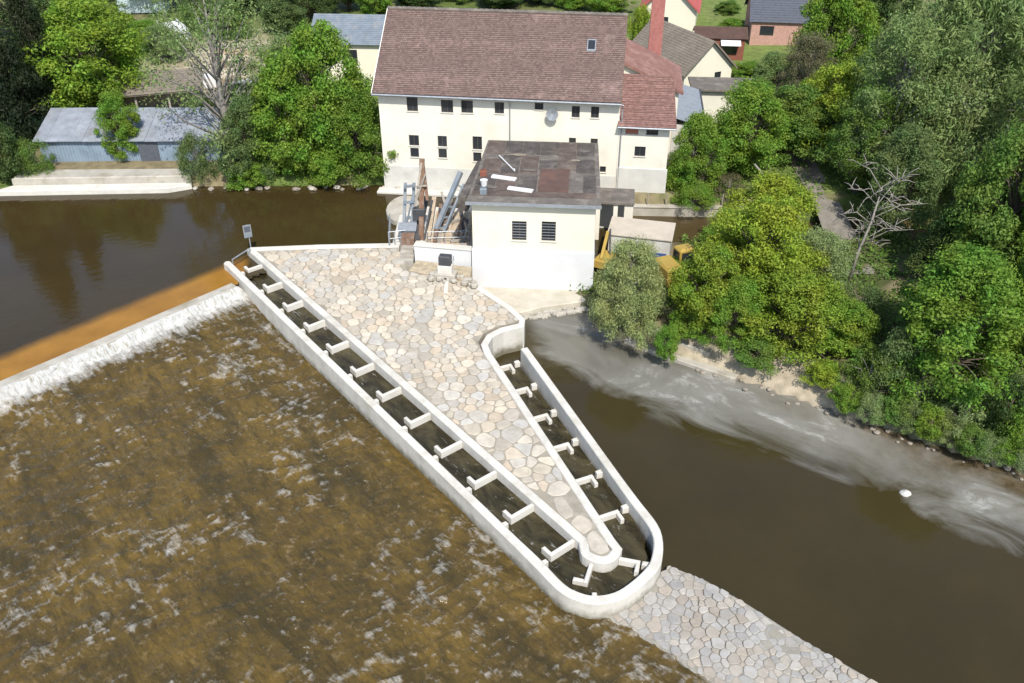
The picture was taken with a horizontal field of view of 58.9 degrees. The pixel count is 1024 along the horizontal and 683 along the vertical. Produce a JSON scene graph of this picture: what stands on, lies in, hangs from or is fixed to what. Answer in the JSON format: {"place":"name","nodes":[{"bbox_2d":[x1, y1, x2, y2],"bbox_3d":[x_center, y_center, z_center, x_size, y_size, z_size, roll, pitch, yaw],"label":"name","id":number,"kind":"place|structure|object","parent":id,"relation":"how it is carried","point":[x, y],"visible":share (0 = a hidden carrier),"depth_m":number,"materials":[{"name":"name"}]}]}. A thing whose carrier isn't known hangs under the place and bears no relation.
{"place":"outdoors","nodes":[
{"label":"outdoors","id":0,"kind":"place"},
{"bbox_2d":[0,185,607,380],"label":"water","id":1,"kind":"structure","parent":0,"point":[77,271],"depth_m":68.54,"materials":[{"name":"liquid"}]},
{"bbox_2d":[393,205,472,246],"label":"gate deck","id":2,"kind":"structure","parent":1,"relation":"in","point":[456,215],"depth_m":69.32,"materials":[{"name":"concrete"}]},
{"bbox_2d":[402,158,464,240],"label":"trash rack cleaner","id":3,"kind":"object","parent":2,"relation":"on","point":[418,214],"visible":0.92,"depth_m":67.46,"materials":[{"name":"grey metal"}]},
{"bbox_2d":[0,288,742,682],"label":"rapids","id":4,"kind":"structure","parent":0,"point":[240,490],"depth_m":44.38,"materials":[{"name":"liquid"}]},
{"bbox_2d":[257,248,611,555],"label":"stone pavement","id":5,"kind":"structure","parent":0,"point":[422,335],"depth_m":57.35,"materials":[{"name":"stone"}]},
{"bbox_2d":[251,243,400,250],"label":"upstream kerb","id":6,"kind":"structure","parent":5,"relation":"on","point":[336,246],"depth_m":66.98,"materials":[{"name":"concrete"}]},
{"bbox_2d":[224,248,662,618],"bbox_3d":[-4.190,1.815,56.120,12.058,3.343,40.396,-23,40,-31],"label":"fish ladder","id":7,"kind":"object","parent":5,"relation":"on","point":[497,343],"visible":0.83,"depth_m":48.78,"materials":[{"name":"concrete"}]},
{"bbox_2d":[328,347,367,375],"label":"pool water","id":8,"kind":"structure","parent":7,"relation":"in","point":[345,360],"depth_m":56.38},
{"bbox_2d":[353,370,394,400],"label":"pool water","id":9,"kind":"structure","parent":7,"relation":"in","point":[370,383],"depth_m":54.40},
{"bbox_2d":[379,394,423,427],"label":"pool water","id":10,"kind":"structure","parent":7,"relation":"in","point":[398,408],"depth_m":52.35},
{"bbox_2d":[408,420,455,456],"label":"pool water","id":11,"kind":"structure","parent":7,"relation":"in","point":[428,436],"depth_m":50.39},
{"bbox_2d":[438,448,489,487],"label":"pool water","id":12,"kind":"structure","parent":7,"relation":"in","point":[461,465],"depth_m":48.38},
{"bbox_2d":[472,478,526,522],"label":"pool water","id":13,"kind":"structure","parent":7,"relation":"in","point":[496,497],"depth_m":46.34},
{"bbox_2d":[508,512,567,560],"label":"pool water","id":14,"kind":"structure","parent":7,"relation":"in","point":[534,532],"depth_m":44.36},
{"bbox_2d":[537,416,573,446],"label":"pool water","id":15,"kind":"structure","parent":7,"relation":"in","point":[556,432],"depth_m":51.52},
{"bbox_2d":[548,547,587,594],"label":"pool water","id":16,"kind":"structure","parent":7,"relation":"in","point":[566,567],"depth_m":42.52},
{"bbox_2d":[557,445,599,478],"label":"pool water","id":17,"kind":"structure","parent":7,"relation":"in","point":[578,464],"depth_m":49.13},
{"bbox_2d":[579,478,626,514],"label":"pool water","id":18,"kind":"structure","parent":7,"relation":"in","point":[602,498],"depth_m":46.82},
{"bbox_2d":[587,565,643,595],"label":"pool water","id":19,"kind":"structure","parent":7,"relation":"in","point":[618,578],"depth_m":42.04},
{"bbox_2d":[604,513,648,566],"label":"pool water","id":20,"kind":"structure","parent":7,"relation":"in","point":[626,536],"depth_m":44.40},
{"bbox_2d":[409,261,471,280],"bbox_3d":[-4.948,-3.822,64.959,4.512,3.060,1.903,9,34,13],"label":"earth border","id":21,"kind":"object","parent":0,"point":[422,267],"visible":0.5,"depth_m":64.26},
{"bbox_2d":[413,241,471,266],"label":"flank wall","id":22,"kind":"structure","parent":21,"relation":"on","point":[431,252],"depth_m":64.68,"materials":[{"name":"concrete"}]},
{"bbox_2d":[0,0,1023,474],"bbox_3d":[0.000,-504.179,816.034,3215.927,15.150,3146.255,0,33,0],"label":"ground","id":23,"kind":"structure","parent":0,"point":[784,382],"depth_m":73.90,"materials":[{"name":"plant"}]},
{"bbox_2d":[0,120,25,182],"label":"shrub","id":24,"kind":"object","parent":23,"relation":"on","point":[7,144],"visible":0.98,"depth_m":75.50,"materials":[{"name":"green plant"}]},
{"bbox_2d":[0,8,60,147],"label":"spruce tree","id":25,"kind":"object","parent":23,"relation":"on","point":[13,96],"visible":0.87,"depth_m":79.78,"materials":[{"name":"green plant"}]},
{"bbox_2d":[7,137,55,176],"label":"shrub","id":26,"kind":"object","parent":23,"relation":"on","point":[31,164],"visible":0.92,"depth_m":76.70,"materials":[{"name":"green plant"}]},
{"bbox_2d":[1,0,88,123],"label":"spruce tree","id":27,"kind":"object","parent":23,"relation":"on","point":[26,23],"visible":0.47,"depth_m":81.54,"materials":[{"name":"green plant"}]},
{"bbox_2d":[8,0,150,112],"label":"broadleaf tree","id":28,"kind":"object","parent":23,"relation":"on","point":[119,53],"visible":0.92,"depth_m":83.22,"materials":[{"name":"green plant"}]},
{"bbox_2d":[0,169,193,195],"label":"quay wall","id":29,"kind":"structure","parent":23,"relation":"on","point":[95,181],"depth_m":76.71,"materials":[{"name":"concrete"}]},
{"bbox_2d":[92,87,140,161],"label":"broadleaf tree","id":30,"kind":"object","parent":23,"relation":"on","point":[112,112],"visible":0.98,"depth_m":77.48,"materials":[{"name":"green plant"}]},
{"bbox_2d":[0,283,236,387],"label":"weir crest","id":31,"kind":"object","parent":23,"relation":"on","point":[79,350],"visible":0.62,"depth_m":57.58,"materials":[{"name":"concrete"}]},
{"bbox_2d":[0,286,241,401],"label":"falling water","id":32,"kind":"structure","parent":31,"relation":"on","point":[101,352],"depth_m":57.09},
{"bbox_2d":[32,107,225,161],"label":"blue shed","id":33,"kind":"structure","parent":23,"relation":"on","point":[66,134],"depth_m":79.55,"materials":[{"name":"metal"}]},
{"bbox_2d":[96,67,203,107],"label":"open barn","id":34,"kind":"structure","parent":23,"relation":"on","point":[137,94],"depth_m":88.62,"materials":[{"name":"brown tile"}]},
{"bbox_2d":[140,21,190,63],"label":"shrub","id":35,"kind":"object","parent":23,"relation":"on","point":[155,32],"visible":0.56,"depth_m":100.40,"materials":[{"name":"green plant"}]},
{"bbox_2d":[172,129,220,184],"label":"shrub","id":36,"kind":"object","parent":23,"relation":"on","point":[200,167],"visible":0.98,"depth_m":76.37,"materials":[{"name":"green plant"}]},
{"bbox_2d":[131,0,287,165],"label":"bare tree","id":37,"kind":"object","parent":23,"relation":"on","point":[220,96],"visible":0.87,"depth_m":74.85,"materials":[{"name":"green plant"}]},
{"bbox_2d":[222,160,268,190],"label":"shrub","id":38,"kind":"object","parent":23,"relation":"on","point":[240,180],"visible":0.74,"depth_m":76.21,"materials":[{"name":"green plant"}]},
{"bbox_2d":[218,90,284,179],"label":"broadleaf tree","id":39,"kind":"object","parent":23,"relation":"on","point":[239,105],"visible":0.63,"depth_m":74.79,"materials":[{"name":"green plant"}]},
{"bbox_2d":[231,60,324,175],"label":"broadleaf tree","id":40,"kind":"object","parent":23,"relation":"on","point":[284,153],"visible":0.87,"depth_m":74.15,"materials":[{"name":"green plant"}]},
{"bbox_2d":[255,0,308,32],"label":"broadleaf tree","id":41,"kind":"object","parent":23,"relation":"on","point":[286,14],"visible":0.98,"depth_m":108.44,"materials":[{"name":"green plant"}]},
{"bbox_2d":[258,18,373,156],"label":"broadleaf tree","id":42,"kind":"object","parent":23,"relation":"on","point":[314,50],"visible":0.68,"depth_m":73.86,"materials":[{"name":"green plant"}]},
{"bbox_2d":[295,147,349,187],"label":"shrub","id":43,"kind":"object","parent":23,"relation":"on","point":[322,162],"visible":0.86,"depth_m":76.12,"materials":[{"name":"green plant"}]},
{"bbox_2d":[311,13,385,83],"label":"yellow house","id":44,"kind":"structure","parent":23,"relation":"on","point":[362,33],"depth_m":94.06,"materials":[{"name":"clear concrete"}]},
{"bbox_2d":[308,77,398,188],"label":"broadleaf tree","id":45,"kind":"object","parent":23,"relation":"on","point":[353,123],"visible":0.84,"depth_m":75.03,"materials":[{"name":"green plant"}]},
{"bbox_2d":[371,6,627,196],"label":"mill house","id":46,"kind":"structure","parent":23,"relation":"on","point":[454,90],"depth_m":72.82,"materials":[{"name":"paint"}]},
{"bbox_2d":[5,102,1023,436],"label":"undergrowth","id":47,"kind":"object","parent":23,"relation":"on","point":[871,250],"visible":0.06,"depth_m":65.92,"materials":[{"name":"green plant"}]},
{"bbox_2d":[458,140,601,290],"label":"turbine house","id":48,"kind":"structure","parent":23,"relation":"on","point":[541,235],"depth_m":63.64,"materials":[{"name":"paint"}]},
{"bbox_2d":[595,187,634,239],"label":"porch","id":49,"kind":"object","parent":23,"relation":"on","point":[617,202],"visible":0.48,"depth_m":68.47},
{"bbox_2d":[586,233,669,351],"bbox_3d":[7.556,-3.815,58.049,5.339,6.747,7.080,4,34,6],"label":"willow tree","id":50,"kind":"object","parent":23,"relation":"on","point":[624,293],"visible":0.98,"depth_m":56.84,"materials":[{"name":"green plant"}]},
{"bbox_2d":[608,216,675,259],"bbox_3d":[9.301,-7.232,65.643,4.640,2.370,2.440,8,34,12],"label":"site trailer","id":51,"kind":"object","parent":23,"relation":"on","point":[660,234],"visible":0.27,"depth_m":64.82,"materials":[{"name":"metal"}]},
{"bbox_2d":[615,74,676,192],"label":"annex building","id":52,"kind":"structure","parent":23,"relation":"on","point":[648,124],"depth_m":72.70,"materials":[{"name":"paint"}]},
{"bbox_2d":[624,38,683,167],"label":"wing","id":53,"kind":"structure","parent":23,"relation":"on","point":[639,59],"depth_m":77.39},
{"bbox_2d":[648,0,665,55],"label":"brick chimney","id":54,"kind":"object","parent":23,"relation":"on","point":[656,26],"visible":0.29,"depth_m":83.20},
{"bbox_2d":[653,324,680,363],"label":"shrub","id":55,"kind":"object","parent":23,"relation":"on","point":[671,335],"visible":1,"depth_m":56.21,"materials":[{"name":"green plant"}]},
{"bbox_2d":[639,0,701,31],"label":"red roofed house","id":56,"kind":"structure","parent":23,"relation":"on","point":[681,13],"depth_m":107.59,"materials":[{"name":"paint"}]},
{"bbox_2d":[655,243,699,293],"bbox_3d":[12.722,-5.219,62.191,5.800,2.795,2.400,-11,35,-17],"label":"excavator","id":57,"kind":"object","parent":23,"relation":"on","point":[679,252],"visible":0.28,"depth_m":61.35,"materials":[{"name":"metal"}]},
{"bbox_2d":[624,328,737,382],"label":"retaining wall","id":58,"kind":"structure","parent":23,"relation":"on","point":[708,369],"depth_m":57.74,"materials":[{"name":"concrete"}]},
{"bbox_2d":[632,21,737,85],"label":"grey roofed house","id":59,"kind":"structure","parent":23,"relation":"on","point":[691,54],"depth_m":91.49,"materials":[{"name":"clear concrete"}]},
{"bbox_2d":[669,84,703,163],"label":"metal lean to","id":60,"kind":"object","parent":23,"relation":"on","point":[690,100],"visible":0.43,"depth_m":79.54,"materials":[{"name":"metal"}]},
{"bbox_2d":[667,307,708,343],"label":"shrub","id":61,"kind":"object","parent":23,"relation":"on","point":[684,331],"visible":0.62,"depth_m":57.29,"materials":[{"name":"green plant"}]},
{"bbox_2d":[633,204,743,216],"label":"race wall","id":62,"kind":"structure","parent":23,"relation":"on","point":[655,210],"depth_m":73.53,"materials":[{"name":"concrete"}]},
{"bbox_2d":[670,179,718,210],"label":"shrub","id":63,"kind":"object","parent":23,"relation":"on","point":[706,197],"visible":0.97,"depth_m":72.11,"materials":[{"name":"green plant"}]},
{"bbox_2d":[666,109,730,191],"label":"broadleaf tree","id":64,"kind":"object","parent":23,"relation":"on","point":[703,137],"visible":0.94,"depth_m":72.56,"materials":[{"name":"green plant"}]},
{"bbox_2d":[667,240,747,331],"bbox_3d":[12.197,-3.349,57.005,5.501,6.270,4.336,-9,34,-14],"label":"broadleaf tree","id":65,"kind":"object","parent":23,"relation":"on","point":[711,263],"visible":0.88,"depth_m":55.92,"materials":[{"name":"green plant"}]},
{"bbox_2d":[688,77,750,119],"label":"flat roofed shed","id":66,"kind":"structure","parent":23,"relation":"on","point":[712,90],"depth_m":86.08,"materials":[{"name":"paint"}]},
{"bbox_2d":[692,26,747,60],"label":"red garden shed","id":67,"kind":"structure","parent":23,"relation":"on","point":[730,41],"depth_m":102.03,"materials":[{"name":"clear wood"}]},
{"bbox_2d":[699,274,767,353],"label":"broadleaf tree","id":68,"kind":"object","parent":23,"relation":"on","point":[741,299],"visible":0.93,"depth_m":55.23,"materials":[{"name":"green plant"}]},
{"bbox_2d":[712,75,797,176],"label":"broadleaf tree","id":69,"kind":"object","parent":23,"relation":"on","point":[739,126],"visible":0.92,"depth_m":73.93,"materials":[{"name":"green plant"}]},
{"bbox_2d":[733,335,779,376],"bbox_3d":[15.114,0.661,55.970,2.900,1.581,3.738,7,34,11],"label":"shrub","id":70,"kind":"object","parent":23,"relation":"on","point":[762,347],"visible":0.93,"depth_m":55.43,"materials":[{"name":"green plant"}]},
{"bbox_2d":[703,194,830,308],"bbox_3d":[16.003,-5.597,57.758,6.254,8.576,7.275,-24,40,-32],"label":"broadleaf tree","id":71,"kind":"object","parent":23,"relation":"on","point":[763,214],"visible":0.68,"depth_m":55.78,"materials":[{"name":"green plant"}]},
{"bbox_2d":[718,170,821,250],"bbox_3d":[18.373,-9.136,65.019,7.201,6.133,5.676,5,34,7],"label":"broadleaf tree","id":72,"kind":"object","parent":23,"relation":"on","point":[779,187],"visible":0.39,"depth_m":63.92,"materials":[{"name":"green plant"}]},
{"bbox_2d":[753,50,790,86],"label":"tree","id":73,"kind":"object","parent":23,"relation":"on","point":[773,61],"visible":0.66,"depth_m":90.86,"materials":[{"name":"green plant"}]},
{"bbox_2d":[744,0,810,45],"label":"slate roofed house","id":74,"kind":"structure","parent":23,"relation":"on","point":[773,22],"depth_m":106.18,"materials":[{"name":"pink brick"}]},
{"bbox_2d":[757,83,834,164],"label":"broadleaf tree","id":75,"kind":"object","parent":23,"relation":"on","point":[793,95],"visible":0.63,"depth_m":76.08,"materials":[{"name":"green plant"}]},
{"bbox_2d":[738,264,873,373],"bbox_3d":[17.730,-1.938,55.424,8.942,5.813,6.336,12,35,17],"label":"broadleaf tree","id":76,"kind":"object","parent":23,"relation":"on","point":[810,292],"visible":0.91,"depth_m":54.24,"materials":[{"name":"green plant"}]},
{"bbox_2d":[773,29,838,98],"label":"birch tree","id":77,"kind":"object","parent":23,"relation":"on","point":[796,73],"visible":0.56,"depth_m":82.98,"materials":[{"name":"green plant"}]},
{"bbox_2d":[798,359,840,389],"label":"shrub","id":78,"kind":"object","parent":23,"relation":"on","point":[821,372],"visible":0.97,"depth_m":53.60,"materials":[{"name":"green plant"}]},
{"bbox_2d":[783,223,862,295],"bbox_3d":[20.053,-5.007,59.263,5.329,5.229,5.163,16,37,23],"label":"birch tree","id":79,"kind":"object","parent":23,"relation":"on","point":[837,259],"visible":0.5,"depth_m":57.74,"materials":[{"name":"green plant"}]},
{"bbox_2d":[778,0,884,84],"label":"broadleaf tree","id":80,"kind":"object","parent":23,"relation":"on","point":[820,15],"visible":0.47,"depth_m":88.31,"materials":[{"name":"green plant"}]},
{"bbox_2d":[786,56,877,162],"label":"broadleaf tree","id":81,"kind":"object","parent":23,"relation":"on","point":[841,86],"visible":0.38,"depth_m":75.89,"materials":[{"name":"green plant"}]},
{"bbox_2d":[825,383,863,414],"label":"shrub","id":82,"kind":"object","parent":23,"relation":"on","point":[845,392],"visible":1,"depth_m":52.16,"materials":[{"name":"green plant"}]},
{"bbox_2d":[814,295,882,356],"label":"broadleaf tree","id":83,"kind":"object","parent":23,"relation":"on","point":[858,309],"visible":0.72,"depth_m":54.13,"materials":[{"name":"green plant"}]},
{"bbox_2d":[810,82,915,193],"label":"birch tree","id":84,"kind":"object","parent":23,"relation":"on","point":[851,164],"visible":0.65,"depth_m":71.31,"materials":[{"name":"green plant"}]},
{"bbox_2d":[835,279,897,327],"bbox_3d":[22.002,-2.237,57.406,3.808,3.446,3.857,-6,34,-9],"label":"shrub","id":85,"kind":"object","parent":23,"relation":"on","point":[872,298],"visible":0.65,"depth_m":56.78,"materials":[{"name":"green plant"}]},
{"bbox_2d":[832,344,907,412],"bbox_3d":[20.657,2.086,52.576,3.804,4.054,3.854,-4,33,-6],"label":"shrub","id":86,"kind":"object","parent":23,"relation":"on","point":[866,378],"visible":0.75,"depth_m":52.27,"materials":[{"name":"green plant"}]},
{"bbox_2d":[854,391,885,425],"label":"shrub","id":87,"kind":"object","parent":23,"relation":"on","point":[871,405],"visible":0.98,"depth_m":51.24,"materials":[{"name":"green plant"}]},
{"bbox_2d":[820,0,921,81],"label":"broadleaf tree","id":88,"kind":"object","parent":23,"relation":"on","point":[886,8],"visible":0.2,"depth_m":90.99,"materials":[{"name":"green plant"}]},
{"bbox_2d":[828,155,927,281],"bbox_3d":[24.288,-7.848,60.691,5.897,9.107,3.638,-14,36,-21],"label":"dead tree","id":89,"kind":"object","parent":23,"relation":"on","point":[860,245],"visible":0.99,"depth_m":60.18,"materials":[{"name":"wood"}]},
{"bbox_2d":[867,391,914,426],"bbox_3d":[21.644,3.807,51.547,2.682,2.087,2.080,13,35,19],"label":"shrub","id":90,"kind":"object","parent":23,"relation":"on","point":[891,408],"visible":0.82,"depth_m":51.01,"materials":[{"name":"green plant"}]},
{"bbox_2d":[856,121,944,239],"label":"broadleaf tree","id":91,"kind":"object","parent":23,"relation":"on","point":[912,150],"visible":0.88,"depth_m":65.53,"materials":[{"name":"green plant"}]},
{"bbox_2d":[872,326,933,393],"bbox_3d":[22.358,1.216,51.971,3.008,4.726,3.878,12,35,18],"label":"shrub","id":92,"kind":"object","parent":23,"relation":"on","point":[895,347],"visible":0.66,"depth_m":51.09,"materials":[{"name":"green plant"}]},
{"bbox_2d":[844,6,966,183],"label":"birch tree","id":93,"kind":"object","parent":23,"relation":"on","point":[906,51],"visible":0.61,"depth_m":68.35,"materials":[{"name":"green plant"}]},
{"bbox_2d":[913,401,953,441],"bbox_3d":[23.216,4.521,50.393,1.839,2.181,2.370,-21,39,-28],"label":"shrub","id":94,"kind":"object","parent":23,"relation":"on","point":[933,415],"visible":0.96,"depth_m":50.05,"materials":[{"name":"green plant"}]},
{"bbox_2d":[847,0,1023,206],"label":"willow tree","id":95,"kind":"object","parent":23,"relation":"on","point":[963,23],"visible":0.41,"depth_m":68.86,"materials":[{"name":"green plant"}]},
{"bbox_2d":[875,41,1012,182],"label":"birch tree","id":96,"kind":"object","parent":23,"relation":"on","point":[952,99],"visible":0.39,"depth_m":69.64,"materials":[{"name":"green plant"}]},
{"bbox_2d":[882,239,1023,411],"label":"broadleaf tree","id":97,"kind":"object","parent":23,"relation":"on","point":[963,292],"visible":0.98,"depth_m":49.32,"materials":[{"name":"green plant"}]},
{"bbox_2d":[902,196,1006,276],"bbox_3d":[30.517,-6.923,60.950,7.742,6.314,5.485,-10,35,-15],"label":"broadleaf tree","id":98,"kind":"object","parent":23,"relation":"on","point":[930,242],"visible":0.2,"depth_m":60.43,"materials":[{"name":"green plant"}]},
{"bbox_2d":[927,381,996,445],"bbox_3d":[25.234,3.862,50.391,4.293,3.328,4.238,7,34,10],"label":"shrub","id":99,"kind":"object","parent":23,"relation":"on","point":[966,416],"visible":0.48,"depth_m":49.93,"materials":[{"name":"green plant"}]},
{"bbox_2d":[953,422,986,458],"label":"shrub","id":100,"kind":"object","parent":23,"relation":"on","point":[973,431],"visible":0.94,"depth_m":48.97,"materials":[{"name":"green plant"}]},
{"bbox_2d":[940,118,1023,270],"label":"broadleaf tree","id":101,"kind":"object","parent":23,"relation":"on","point":[982,192],"visible":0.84,"depth_m":56.76,"materials":[{"name":"green plant"}]},
{"bbox_2d":[967,428,1011,466],"bbox_3d":[25.856,5.625,48.926,2.181,1.877,2.209,-11,35,-17],"label":"shrub","id":102,"kind":"object","parent":23,"relation":"on","point":[989,441],"visible":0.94,"depth_m":48.55,"materials":[{"name":"green plant"}]},
{"bbox_2d":[985,373,1023,436],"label":"shrub","id":103,"kind":"object","parent":23,"relation":"on","point":[1001,407],"visible":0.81,"depth_m":48.51,"materials":[{"name":"green plant"}]},
{"bbox_2d":[987,397,1023,459],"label":"shrub","id":104,"kind":"object","parent":23,"relation":"on","point":[1017,437],"visible":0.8,"depth_m":48.19,"materials":[{"name":"green plant"}]},
{"bbox_2d":[993,255,1023,359],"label":"broadleaf tree","id":105,"kind":"object","parent":23,"relation":"on","point":[1020,283],"visible":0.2,"depth_m":51.13,"materials":[{"name":"green plant"}]},
{"bbox_2d":[482,287,584,316],"bbox_3d":[1.750,-2.371,64.217,8.700,1.450,3.550,0,33,0],"label":"outlet apron","id":106,"kind":"object","parent":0,"point":[521,302],"visible":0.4,"depth_m":63.90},
{"bbox_2d":[606,566,877,682],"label":"stone ramp","id":107,"kind":"structure","parent":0,"point":[691,615],"depth_m":39.70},
{"bbox_2d":[496,258,1023,682],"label":"tailwater","id":108,"kind":"structure","parent":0,"point":[805,521],"depth_m":46.82,"materials":[{"name":"liquid"}]},
{"bbox_2d":[633,216,931,243],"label":"mill race","id":109,"kind":"object","parent":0,"point":[691,227],"depth_m":72.53,"materials":[{"name":"liquid"}]},
{"bbox_2d":[789,155,875,273],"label":"gravel track","id":110,"kind":"structure","parent":0,"point":[830,210],"depth_m":72.20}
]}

